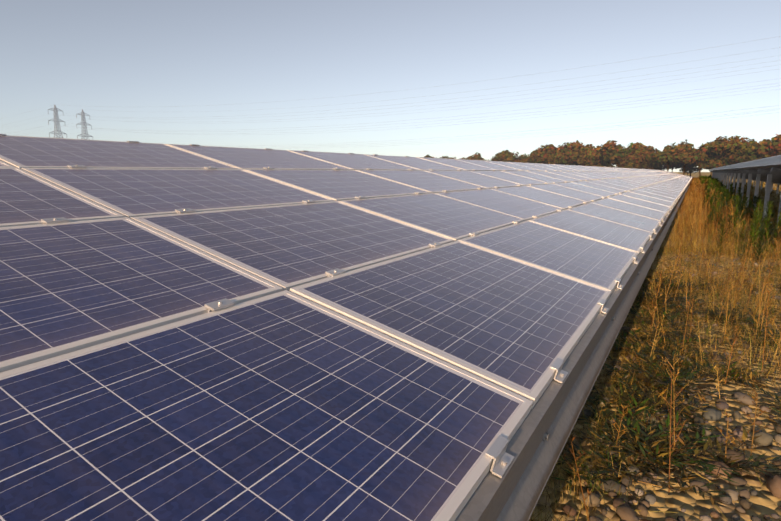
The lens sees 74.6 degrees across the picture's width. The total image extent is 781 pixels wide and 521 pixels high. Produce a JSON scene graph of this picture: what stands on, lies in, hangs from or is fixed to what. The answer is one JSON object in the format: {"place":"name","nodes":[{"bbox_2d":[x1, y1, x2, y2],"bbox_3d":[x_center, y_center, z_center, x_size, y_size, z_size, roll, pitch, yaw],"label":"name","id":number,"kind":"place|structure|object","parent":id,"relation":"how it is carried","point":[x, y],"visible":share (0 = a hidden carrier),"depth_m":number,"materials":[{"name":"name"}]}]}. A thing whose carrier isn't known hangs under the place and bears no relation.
{"place":"outdoors","nodes":[
{"label":"outdoors","id":0,"kind":"place"},
{"bbox_2d":[0,0,780,171],"label":"sky","id":1,"kind":"structure","parent":0,"point":[145,59],"materials":[{"name":"blue"}]},
{"bbox_2d":[529,172,780,520],"bbox_3d":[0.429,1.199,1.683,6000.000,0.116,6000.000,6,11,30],"label":"ground","id":2,"kind":"structure","parent":0,"point":[764,500],"depth_m":2.83,"materials":[{"name":"soil"}]},
{"bbox_2d":[48,105,66,137],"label":"pylon","id":3,"kind":"object","parent":2,"relation":"on","point":[55,109],"visible":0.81,"depth_m":315.56,"materials":[{"name":"grey metal"}]},
{"bbox_2d":[51,36,780,148],"bbox_3d":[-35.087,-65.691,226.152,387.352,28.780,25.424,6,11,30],"label":"wires","id":4,"kind":"object","parent":3,"relation":"attached to","point":[484,113],"visible":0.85,"depth_m":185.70,"materials":[{"name":"grey metal"}]},
{"bbox_2d":[76,109,92,139],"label":"pylon","id":5,"kind":"object","parent":2,"relation":"on","point":[84,123],"visible":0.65,"depth_m":339.46,"materials":[{"name":"grey metal"}]},
{"bbox_2d":[455,177,692,520],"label":"support rail","id":6,"kind":"object","parent":2,"relation":"on","point":[537,443],"visible":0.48,"depth_m":1.78,"materials":[{"name":"grey metal"}]},
{"bbox_2d":[0,135,691,520],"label":"solar panels","id":7,"kind":"object","parent":6,"relation":"on","point":[398,369],"visible":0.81,"depth_m":1.74,"materials":[{"name":"blue glass"}]},
{"bbox_2d":[0,134,691,477],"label":"panel clamps","id":8,"kind":"object","parent":6,"relation":"on","point":[501,457],"visible":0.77,"depth_m":1.85,"materials":[{"name":"silver metal"}]},
{"bbox_2d":[424,134,780,178],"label":"tree line","id":9,"kind":"object","parent":2,"relation":"on","point":[711,155],"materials":[{"name":"plant"}]},
{"bbox_2d":[530,182,780,520],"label":"dry grass mat","id":10,"kind":"object","parent":2,"relation":"on","point":[685,250],"visible":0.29,"depth_m":5.31,"materials":[{"name":"brown plant"}]},
{"bbox_2d":[549,249,780,520],"bbox_3d":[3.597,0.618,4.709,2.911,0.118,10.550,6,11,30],"label":"cobbles","id":11,"kind":"object","parent":2,"relation":"on","point":[625,511],"visible":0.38,"depth_m":2.55,"materials":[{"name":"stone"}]},
{"bbox_2d":[551,175,780,503],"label":"green weeds","id":12,"kind":"object","parent":2,"relation":"on","point":[657,447],"visible":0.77,"depth_m":3.37,"materials":[{"name":"green plant"}]},
{"bbox_2d":[563,177,780,520],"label":"dead weeds","id":13,"kind":"object","parent":2,"relation":"on","point":[691,191],"visible":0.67,"depth_m":5.69,"materials":[{"name":"brown plant"}]},
{"bbox_2d":[710,155,780,223],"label":"solar panel rack","id":14,"kind":"object","parent":2,"relation":"on","point":[770,176],"visible":0.88,"depth_m":21.57,"materials":[{"name":"grey"}]},
{"bbox_2d":[718,155,780,170],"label":"solar panels","id":15,"kind":"object","parent":14,"relation":"on","point":[771,166],"visible":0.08,"depth_m":23.00,"materials":[{"name":"blue glass"}]}
]}

